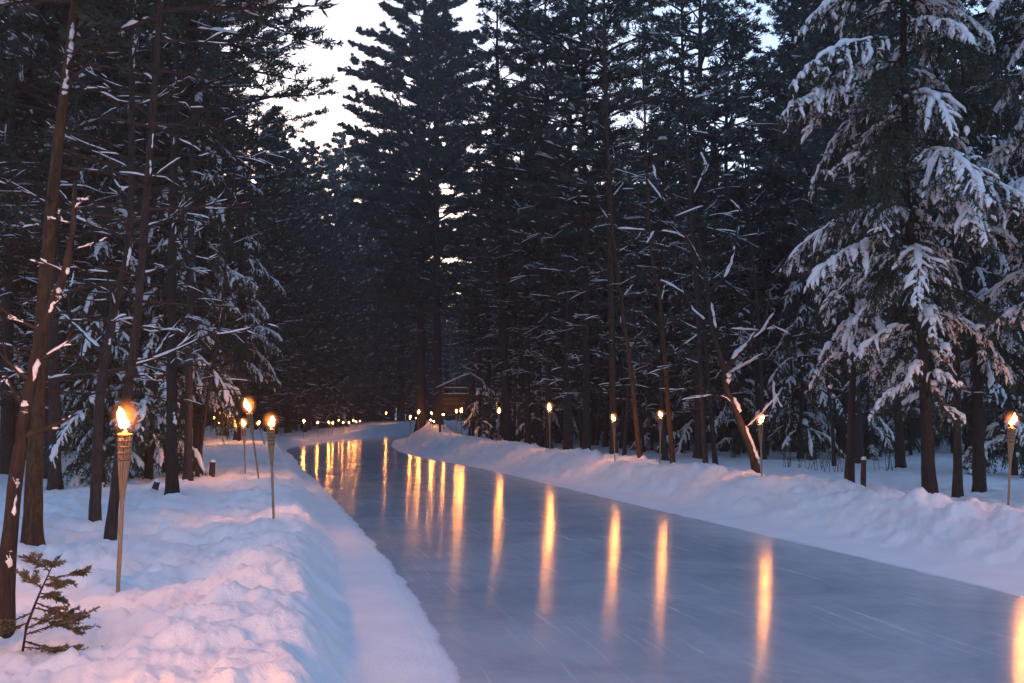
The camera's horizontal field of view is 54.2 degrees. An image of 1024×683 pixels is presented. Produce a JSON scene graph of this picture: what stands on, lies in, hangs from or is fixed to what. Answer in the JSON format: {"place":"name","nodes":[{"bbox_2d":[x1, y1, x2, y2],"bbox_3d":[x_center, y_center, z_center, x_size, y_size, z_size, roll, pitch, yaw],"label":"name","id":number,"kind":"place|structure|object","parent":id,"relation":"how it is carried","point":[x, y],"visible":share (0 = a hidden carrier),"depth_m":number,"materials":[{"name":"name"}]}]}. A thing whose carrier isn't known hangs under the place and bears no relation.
{"place":"outdoors","nodes":[
{"label":"outdoors","id":0,"kind":"place"},
{"bbox_2d":[0,411,1023,682],"bbox_3d":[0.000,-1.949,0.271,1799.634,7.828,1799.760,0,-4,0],"label":"snow ground","id":1,"kind":"structure","parent":0,"point":[226,577],"depth_m":12.76,"materials":[{"name":"white snow"}]},
{"bbox_2d":[0,551,102,653],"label":"young fir","id":2,"kind":"object","parent":1,"relation":"on","point":[68,619],"visible":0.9,"depth_m":6.49,"materials":[{"name":"green plant"}]},
{"bbox_2d":[0,180,110,638],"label":"bare tree","id":3,"kind":"object","parent":1,"relation":"on","point":[9,539],"visible":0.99,"depth_m":6.85,"materials":[{"name":"brown plant"}]},
{"bbox_2d":[16,100,136,478],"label":"bare tree","id":4,"kind":"object","parent":1,"relation":"on","point":[45,474],"visible":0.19,"depth_m":26.93,"materials":[{"name":"brown plant"}]},
{"bbox_2d":[0,3,161,474],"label":"pine tree","id":5,"kind":"object","parent":1,"relation":"on","point":[7,422],"visible":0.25,"depth_m":28.08,"materials":[{"name":"green plant"}]},
{"bbox_2d":[0,11,163,415],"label":"pine tree","id":6,"kind":"object","parent":1,"relation":"on","point":[34,103],"visible":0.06,"depth_m":36.52,"materials":[{"name":"green plant"}]},
{"bbox_2d":[0,2,168,444],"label":"pine tree","id":7,"kind":"object","parent":1,"relation":"on","point":[85,102],"visible":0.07,"depth_m":31.46,"materials":[{"name":"green plant"}]},
{"bbox_2d":[14,34,168,450],"bbox_3d":[-18.310,-5.891,41.569,8.571,21.370,7.144,-1,-5,14],"label":"pine tree","id":8,"kind":"object","parent":1,"relation":"on","point":[82,257],"visible":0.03,"depth_m":41.17,"materials":[{"name":"green plant"}]},
{"bbox_2d":[0,0,211,489],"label":"pine tree","id":9,"kind":"object","parent":1,"relation":"on","point":[19,51],"visible":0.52,"depth_m":23.98,"materials":[{"name":"green plant"}]},
{"bbox_2d":[44,175,182,486],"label":"hemlock tree","id":10,"kind":"object","parent":1,"relation":"on","point":[81,425],"visible":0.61,"depth_m":24.93,"materials":[{"name":"green plant"}]},
{"bbox_2d":[0,0,231,455],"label":"pine tree","id":11,"kind":"object","parent":1,"relation":"on","point":[100,312],"visible":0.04,"depth_m":35.63,"materials":[{"name":"green plant"}]},
{"bbox_2d":[116,407,132,592],"bbox_3d":[-3.463,1.462,8.914,0.318,2.009,0.312,-3,-6,38],"label":"tiki torch","id":12,"kind":"object","parent":1,"relation":"on","point":[124,446],"visible":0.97,"depth_m":8.90,"materials":[{"name":"brown wood"}]},
{"bbox_2d":[0,0,281,545],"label":"pine tree","id":13,"kind":"object","parent":1,"relation":"on","point":[32,531],"visible":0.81,"depth_m":12.75,"materials":[{"name":"green plant"}]},
{"bbox_2d":[0,0,285,521],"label":"bare tree","id":14,"kind":"object","parent":1,"relation":"on","point":[95,508],"visible":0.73,"depth_m":15.27,"materials":[{"name":"brown plant"}]},
{"bbox_2d":[69,151,240,485],"bbox_3d":[-9.114,-0.388,26.180,4.695,9.480,3.407,6,-7,-52],"label":"hemlock tree","id":15,"kind":"object","parent":1,"relation":"on","point":[158,453],"visible":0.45,"depth_m":25.94,"materials":[{"name":"green plant"}]},
{"bbox_2d":[42,0,277,462],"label":"pine tree","id":16,"kind":"object","parent":1,"relation":"on","point":[234,53],"visible":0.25,"depth_m":31.28,"materials":[{"name":"green plant"}]},
{"bbox_2d":[106,19,256,359],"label":"pine tree","id":17,"kind":"object","parent":1,"relation":"on","point":[248,134],"visible":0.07,"depth_m":41.42,"materials":[{"name":"green plant"}]},
{"bbox_2d":[54,0,311,494],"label":"pine tree","id":18,"kind":"object","parent":1,"relation":"on","point":[171,477],"visible":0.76,"depth_m":20.14,"materials":[{"name":"green plant"}]},
{"bbox_2d":[38,0,338,540],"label":"pine tree","id":19,"kind":"object","parent":1,"relation":"on","point":[111,522],"visible":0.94,"depth_m":12.54,"materials":[{"name":"green plant"}]},
{"bbox_2d":[114,47,262,473],"bbox_3d":[-8.977,-2.135,27.694,3.906,12.381,4.011,2,-5,-23],"label":"hemlock tree","id":20,"kind":"object","parent":1,"relation":"on","point":[239,280],"visible":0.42,"depth_m":27.50,"materials":[{"name":"green plant"}]},
{"bbox_2d":[37,0,344,480],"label":"pine tree","id":21,"kind":"object","parent":1,"relation":"on","point":[234,69],"visible":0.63,"depth_m":24.81,"materials":[{"name":"green plant"}]},
{"bbox_2d":[194,130,265,476],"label":"bare tree","id":22,"kind":"object","parent":1,"relation":"on","point":[210,378],"visible":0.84,"depth_m":26.05,"materials":[{"name":"brown plant"}]},
{"bbox_2d":[127,10,339,436],"bbox_3d":[-12.600,-7.520,44.299,9.153,23.796,9.812,-4,-6,42],"label":"pine tree","id":23,"kind":"object","parent":1,"relation":"on","point":[294,93],"visible":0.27,"depth_m":43.73,"materials":[{"name":"green plant"}]},
{"bbox_2d":[194,151,286,440],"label":"hemlock tree","id":24,"kind":"object","parent":1,"relation":"on","point":[264,342],"visible":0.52,"depth_m":39.26,"materials":[{"name":"green plant"}]},
{"bbox_2d":[229,182,295,414],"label":"pine tree","id":25,"kind":"object","parent":1,"relation":"on","point":[268,357],"visible":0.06,"depth_m":74.53,"materials":[{"name":"green plant"}]},
{"bbox_2d":[266,416,274,518],"bbox_3d":[-3.443,1.856,14.199,0.292,1.803,0.288,-3,-5,36],"label":"tiki torch","id":26,"kind":"object","parent":1,"relation":"on","point":[271,438],"visible":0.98,"depth_m":14.19,"materials":[{"name":"brown wood"}]},
{"bbox_2d":[207,103,339,429],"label":"pine tree","id":27,"kind":"object","parent":1,"relation":"on","point":[276,242],"visible":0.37,"depth_m":59.33,"materials":[{"name":"green plant"}]},
{"bbox_2d":[242,105,329,431],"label":"pine tree","id":28,"kind":"object","parent":1,"relation":"on","point":[301,283],"visible":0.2,"depth_m":86.00,"materials":[{"name":"green plant"}]},
{"bbox_2d":[259,147,352,432],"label":"pine tree","id":29,"kind":"object","parent":1,"relation":"on","point":[324,297],"visible":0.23,"depth_m":91.74,"materials":[{"name":"green plant"}]},
{"bbox_2d":[279,137,369,429],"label":"pine tree","id":30,"kind":"object","parent":1,"relation":"on","point":[312,150],"visible":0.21,"depth_m":97.60,"materials":[{"name":"green plant"}]},
{"bbox_2d":[324,379,349,427],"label":"hemlock tree","id":31,"kind":"object","parent":1,"relation":"on","point":[342,407],"visible":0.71,"depth_m":103.54,"materials":[{"name":"green plant"}]},
{"bbox_2d":[308,142,379,427],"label":"pine tree","id":32,"kind":"object","parent":1,"relation":"on","point":[345,354],"visible":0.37,"depth_m":104.25,"materials":[{"name":"green plant"}]},
{"bbox_2d":[320,130,390,423],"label":"pine tree","id":33,"kind":"object","parent":1,"relation":"on","point":[368,327],"visible":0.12,"depth_m":111.65,"materials":[{"name":"green plant"}]},
{"bbox_2d":[338,129,417,421],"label":"pine tree","id":34,"kind":"object","parent":1,"relation":"on","point":[379,314],"visible":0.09,"depth_m":117.47,"materials":[{"name":"green plant"}]},
{"bbox_2d":[364,148,441,420],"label":"pine tree","id":35,"kind":"object","parent":1,"relation":"on","point":[393,376],"visible":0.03,"depth_m":123.46,"materials":[{"name":"green plant"}]},
{"bbox_2d":[361,166,458,421],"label":"pine tree","id":36,"kind":"object","parent":1,"relation":"on","point":[391,353],"visible":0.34,"depth_m":117.05,"materials":[{"name":"green plant"}]},
{"bbox_2d":[336,0,493,431],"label":"pine tree","id":37,"kind":"object","parent":1,"relation":"on","point":[384,76],"visible":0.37,"depth_m":79.60,"materials":[{"name":"green plant"}]},
{"bbox_2d":[361,0,496,424],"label":"pine tree","id":38,"kind":"object","parent":1,"relation":"on","point":[420,149],"visible":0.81,"depth_m":74.05,"materials":[{"name":"green plant"}]},
{"bbox_2d":[436,373,482,435],"bbox_3d":[-3.168,3.850,60.901,2.958,3.943,0.350,1,-4,-7],"label":"trail sign","id":39,"kind":"object","parent":1,"relation":"on","point":[450,403],"visible":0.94,"depth_m":60.85,"materials":[{"name":"brown wood"}]},
{"bbox_2d":[437,194,519,436],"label":"pine tree","id":40,"kind":"object","parent":1,"relation":"on","point":[464,320],"visible":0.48,"depth_m":73.05,"materials":[{"name":"green plant"}]},
{"bbox_2d":[460,381,502,440],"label":"hemlock tree","id":41,"kind":"object","parent":1,"relation":"on","point":[472,415],"visible":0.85,"depth_m":59.72,"materials":[{"name":"green plant"}]},
{"bbox_2d":[449,197,519,437],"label":"pine tree","id":42,"kind":"object","parent":1,"relation":"on","point":[470,330],"visible":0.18,"depth_m":75.39,"materials":[{"name":"green plant"}]},
{"bbox_2d":[444,124,558,417],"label":"pine tree","id":43,"kind":"object","parent":1,"relation":"on","point":[479,304],"visible":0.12,"depth_m":72.68,"materials":[{"name":"green plant"}]},
{"bbox_2d":[0,102,1017,441],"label":"forest","id":44,"kind":"object","parent":1,"relation":"on","point":[380,412],"visible":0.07,"depth_m":102.44,"materials":[{"name":"plant"}]},
{"bbox_2d":[439,0,578,440],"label":"pine tree","id":45,"kind":"object","parent":1,"relation":"on","point":[484,182],"visible":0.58,"depth_m":50.16,"materials":[{"name":"green plant"}]},
{"bbox_2d":[485,247,537,441],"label":"bare tree","id":46,"kind":"object","parent":1,"relation":"on","point":[514,407],"visible":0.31,"depth_m":54.82,"materials":[{"name":"brown plant"}]},
{"bbox_2d":[454,104,573,441],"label":"pine tree","id":47,"kind":"object","parent":1,"relation":"on","point":[521,379],"visible":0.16,"depth_m":59.43,"materials":[{"name":"green plant"}]},
{"bbox_2d":[450,0,612,443],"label":"pine tree","id":48,"kind":"object","parent":1,"relation":"on","point":[556,245],"visible":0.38,"depth_m":50.16,"materials":[{"name":"green plant"}]},
{"bbox_2d":[481,139,591,446],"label":"pine tree","id":49,"kind":"object","parent":1,"relation":"on","point":[492,299],"visible":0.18,"depth_m":55.85,"materials":[{"name":"green plant"}]},
{"bbox_2d":[512,349,562,443],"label":"hemlock tree","id":50,"kind":"object","parent":1,"relation":"on","point":[521,427],"visible":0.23,"depth_m":57.76,"materials":[{"name":"green plant"}]},
{"bbox_2d":[464,0,616,448],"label":"pine tree","id":51,"kind":"object","parent":1,"relation":"on","point":[507,237],"visible":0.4,"depth_m":45.09,"materials":[{"name":"green plant"}]},
{"bbox_2d":[523,338,573,443],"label":"hemlock tree","id":52,"kind":"object","parent":1,"relation":"on","point":[555,419],"visible":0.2,"depth_m":63.47,"materials":[{"name":"green plant"}]},
{"bbox_2d":[508,184,603,442],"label":"pine tree","id":53,"kind":"object","parent":1,"relation":"on","point":[556,358],"visible":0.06,"depth_m":66.04,"materials":[{"name":"green plant"}]},
{"bbox_2d":[469,0,671,449],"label":"pine tree","id":54,"kind":"object","parent":1,"relation":"on","point":[567,362],"visible":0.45,"depth_m":44.12,"materials":[{"name":"green plant"}]},
{"bbox_2d":[469,0,696,450],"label":"pine tree","id":55,"kind":"object","parent":1,"relation":"on","point":[624,8],"visible":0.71,"depth_m":35.14,"materials":[{"name":"green plant"}]},
{"bbox_2d":[550,204,639,444],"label":"pine tree","id":56,"kind":"object","parent":1,"relation":"on","point":[591,311],"visible":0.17,"depth_m":59.54,"materials":[{"name":"green plant"}]},
{"bbox_2d":[504,0,689,453],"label":"pine tree","id":57,"kind":"object","parent":1,"relation":"on","point":[569,77],"visible":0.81,"depth_m":33.14,"materials":[{"name":"green plant"}]},
{"bbox_2d":[550,136,658,446],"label":"pine tree","id":58,"kind":"object","parent":1,"relation":"on","point":[605,442],"visible":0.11,"depth_m":55.48,"materials":[{"name":"green plant"}]},
{"bbox_2d":[570,0,660,457],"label":"bare tree","id":59,"kind":"object","parent":1,"relation":"on","point":[635,409],"visible":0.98,"depth_m":30.21,"materials":[{"name":"brown plant"}]},
{"bbox_2d":[572,149,681,448],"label":"pine tree","id":60,"kind":"object","parent":1,"relation":"on","point":[600,298],"visible":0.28,"depth_m":52.83,"materials":[{"name":"green plant"}]},
{"bbox_2d":[589,145,672,455],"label":"bare tree","id":61,"kind":"object","parent":1,"relation":"on","point":[624,449],"visible":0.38,"depth_m":40.33,"materials":[{"name":"brown plant"}]},
{"bbox_2d":[618,320,671,449],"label":"hemlock tree","id":62,"kind":"object","parent":1,"relation":"on","point":[632,446],"visible":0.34,"depth_m":51.77,"materials":[{"name":"green plant"}]},
{"bbox_2d":[594,111,728,460],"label":"pine tree","id":63,"kind":"object","parent":1,"relation":"on","point":[646,279],"visible":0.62,"depth_m":38.05,"materials":[{"name":"green plant"}]},
{"bbox_2d":[621,183,705,443],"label":"pine tree","id":64,"kind":"object","parent":1,"relation":"on","point":[656,339],"visible":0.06,"depth_m":60.82,"materials":[{"name":"green plant"}]},
{"bbox_2d":[607,6,730,462],"bbox_3d":[4.235,-2.960,27.855,2.853,13.465,2.268,3,-5,-36],"label":"bare tree","id":65,"kind":"object","parent":1,"relation":"on","point":[667,398],"visible":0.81,"depth_m":27.62,"materials":[{"name":"brown plant"}]},
{"bbox_2d":[578,0,789,463],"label":"pine tree","id":66,"kind":"object","parent":1,"relation":"on","point":[684,109],"visible":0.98,"depth_m":27.39,"materials":[{"name":"green plant"}]},
{"bbox_2d":[635,140,742,422],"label":"pine tree","id":67,"kind":"object","parent":1,"relation":"on","point":[672,189],"visible":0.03,"depth_m":56.08,"materials":[{"name":"green plant"}]},
{"bbox_2d":[643,261,736,453],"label":"hemlock tree","id":68,"kind":"object","parent":1,"relation":"on","point":[681,434],"visible":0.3,"depth_m":47.51,"materials":[{"name":"green plant"}]},
{"bbox_2d":[655,86,750,464],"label":"bare tree","id":69,"kind":"object","parent":1,"relation":"on","point":[712,435],"visible":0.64,"depth_m":33.88,"materials":[{"name":"brown plant"}]},
{"bbox_2d":[617,144,793,473],"bbox_3d":[4.171,-0.731,22.043,4.053,7.542,1.618,1,-5,-13],"label":"bare tree","id":70,"kind":"object","parent":1,"relation":"on","point":[735,406],"visible":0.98,"depth_m":21.78,"materials":[{"name":"brown plant"}]},
{"bbox_2d":[612,0,800,458],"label":"pine tree","id":71,"kind":"object","parent":1,"relation":"on","point":[722,25],"visible":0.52,"depth_m":40.24,"materials":[{"name":"green plant"}]},
{"bbox_2d":[651,88,797,451],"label":"pine tree","id":72,"kind":"object","parent":1,"relation":"on","point":[715,157],"visible":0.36,"depth_m":45.80,"materials":[{"name":"green plant"}]},
{"bbox_2d":[646,0,812,449],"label":"pine tree","id":73,"kind":"object","parent":1,"relation":"on","point":[774,194],"visible":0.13,"depth_m":49.85,"materials":[{"name":"green plant"}]},
{"bbox_2d":[703,161,775,452],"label":"bare tree","id":74,"kind":"object","parent":1,"relation":"on","point":[731,321],"visible":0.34,"depth_m":44.68,"materials":[{"name":"brown plant"}]},
{"bbox_2d":[705,304,776,456],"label":"hemlock tree","id":75,"kind":"object","parent":1,"relation":"on","point":[734,436],"visible":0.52,"depth_m":41.82,"materials":[{"name":"green plant"}]},
{"bbox_2d":[716,118,787,456],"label":"bare tree","id":76,"kind":"object","parent":1,"relation":"on","point":[754,353],"visible":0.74,"depth_m":38.88,"materials":[{"name":"brown plant"}]},
{"bbox_2d":[701,88,818,459],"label":"bare tree","id":77,"kind":"object","parent":1,"relation":"on","point":[761,396],"visible":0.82,"depth_m":37.74,"materials":[{"name":"brown plant"}]},
{"bbox_2d":[729,258,808,449],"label":"hemlock tree","id":78,"kind":"object","parent":1,"relation":"on","point":[767,273],"visible":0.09,"depth_m":49.84,"materials":[{"name":"green plant"}]},
{"bbox_2d":[740,300,805,449],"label":"hemlock tree","id":79,"kind":"object","parent":1,"relation":"on","point":[774,343],"visible":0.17,"depth_m":47.81,"materials":[{"name":"green plant"}]},
{"bbox_2d":[730,163,817,375],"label":"pine tree","id":80,"kind":"object","parent":1,"relation":"on","point":[761,292],"visible":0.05,"depth_m":61.90,"materials":[{"name":"green plant"}]},
{"bbox_2d":[730,40,834,351],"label":"pine tree","id":81,"kind":"object","parent":1,"relation":"on","point":[779,288],"visible":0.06,"depth_m":58.84,"materials":[{"name":"green plant"}]},
{"bbox_2d":[755,292,835,451],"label":"hemlock tree","id":82,"kind":"object","parent":1,"relation":"on","point":[773,368],"visible":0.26,"depth_m":44.97,"materials":[{"name":"green plant"}]},
{"bbox_2d":[729,0,874,407],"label":"pine tree","id":83,"kind":"object","parent":1,"relation":"on","point":[756,50],"visible":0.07,"depth_m":50.36,"materials":[{"name":"green plant"}]},
{"bbox_2d":[748,222,871,459],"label":"hemlock tree","id":84,"kind":"object","parent":1,"relation":"on","point":[789,414],"visible":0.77,"depth_m":37.61,"materials":[{"name":"green plant"}]},
{"bbox_2d":[762,194,871,465],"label":"bare tree","id":85,"kind":"object","parent":1,"relation":"on","point":[831,414],"visible":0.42,"depth_m":32.73,"materials":[{"name":"brown plant"}]},
{"bbox_2d":[729,0,940,463],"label":"pine tree","id":86,"kind":"object","parent":1,"relation":"on","point":[776,159],"visible":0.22,"depth_m":34.88,"materials":[{"name":"green plant"}]},
{"bbox_2d":[758,2,931,456],"bbox_3d":[13.693,-6.505,41.161,7.781,22.952,8.101,-2,-5,25],"label":"pine tree","id":87,"kind":"object","parent":1,"relation":"on","point":[784,150],"visible":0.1,"depth_m":40.22,"materials":[{"name":"green plant"}]},
{"bbox_2d":[742,0,959,453],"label":"pine tree","id":88,"kind":"object","parent":1,"relation":"on","point":[803,205],"visible":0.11,"depth_m":42.64,"materials":[{"name":"green plant"}]},
{"bbox_2d":[809,245,903,482],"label":"hemlock tree","id":89,"kind":"object","parent":1,"relation":"on","point":[845,341],"visible":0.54,"depth_m":20.45,"materials":[{"name":"green plant"}]},
{"bbox_2d":[836,355,894,459],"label":"hemlock tree","id":90,"kind":"object","parent":1,"relation":"on","point":[871,445],"visible":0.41,"depth_m":37.73,"materials":[{"name":"green plant"}]},
{"bbox_2d":[826,86,966,467],"bbox_3d":[11.862,-2.053,30.437,4.011,12.381,3.906,-4,-6,41],"label":"hemlock tree","id":91,"kind":"object","parent":1,"relation":"on","point":[900,459],"visible":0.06,"depth_m":29.88,"materials":[{"name":"green plant"}]},
{"bbox_2d":[772,0,1023,493],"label":"hemlock tree","id":92,"kind":"object","parent":1,"relation":"on","point":[936,103],"visible":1,"depth_m":17.01,"materials":[{"name":"white plant"}]},
{"bbox_2d":[790,0,1023,497],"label":"pine tree","id":93,"kind":"object","parent":1,"relation":"on","point":[1007,24],"visible":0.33,"depth_m":19.54,"materials":[{"name":"green plant"}]},
{"bbox_2d":[877,345,940,456],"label":"hemlock tree","id":94,"kind":"object","parent":1,"relation":"on","point":[912,438],"visible":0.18,"depth_m":39.63,"materials":[{"name":"green plant"}]},
{"bbox_2d":[932,360,972,454],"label":"hemlock tree","id":95,"kind":"object","parent":1,"relation":"on","point":[949,437],"visible":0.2,"depth_m":41.86,"materials":[{"name":"green plant"}]},
{"bbox_2d":[883,0,1023,492],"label":"hemlock tree","id":96,"kind":"object","parent":1,"relation":"on","point":[979,480],"visible":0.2,"depth_m":21.40,"materials":[{"name":"green plant"}]},
{"bbox_2d":[897,0,1022,451],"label":"pine tree","id":97,"kind":"object","parent":1,"relation":"on","point":[969,434],"visible":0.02,"depth_m":47.89,"materials":[{"name":"green plant"}]},
{"bbox_2d":[921,9,1023,452],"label":"pine tree","id":98,"kind":"object","parent":1,"relation":"on","point":[975,143],"visible":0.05,"depth_m":45.19,"materials":[{"name":"green plant"}]},
{"bbox_2d":[932,216,1023,477],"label":"hemlock tree","id":99,"kind":"object","parent":1,"relation":"on","point":[1009,404],"visible":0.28,"depth_m":26.81,"materials":[{"name":"green plant"}]},
{"bbox_2d":[937,0,1023,425],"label":"hemlock tree","id":100,"kind":"object","parent":1,"relation":"on","point":[1002,156],"visible":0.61,"depth_m":17.62,"materials":[{"name":"green plant"}]},
{"bbox_2d":[966,8,1023,240],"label":"pine tree","id":101,"kind":"object","parent":1,"relation":"on","point":[1015,121],"visible":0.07,"depth_m":42.71,"materials":[{"name":"green plant"}]},
{"bbox_2d":[1007,413,1016,504],"bbox_3d":[7.667,1.940,15.396,0.312,1.834,0.278,5,-4,0],"label":"tiki torch","id":102,"kind":"object","parent":1,"relation":"on","point":[1011,433],"visible":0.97,"depth_m":15.38,"materials":[{"name":"brown wood"}]},
{"bbox_2d":[180,0,1023,405],"label":"sky","id":103,"kind":"structure","parent":0,"point":[344,17],"materials":[{"name":"white"}]},
{"bbox_2d":[286,435,1023,682],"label":"ice path","id":104,"kind":"structure","parent":0,"point":[498,577],"depth_m":10.35,"materials":[{"name":"grey ice"}]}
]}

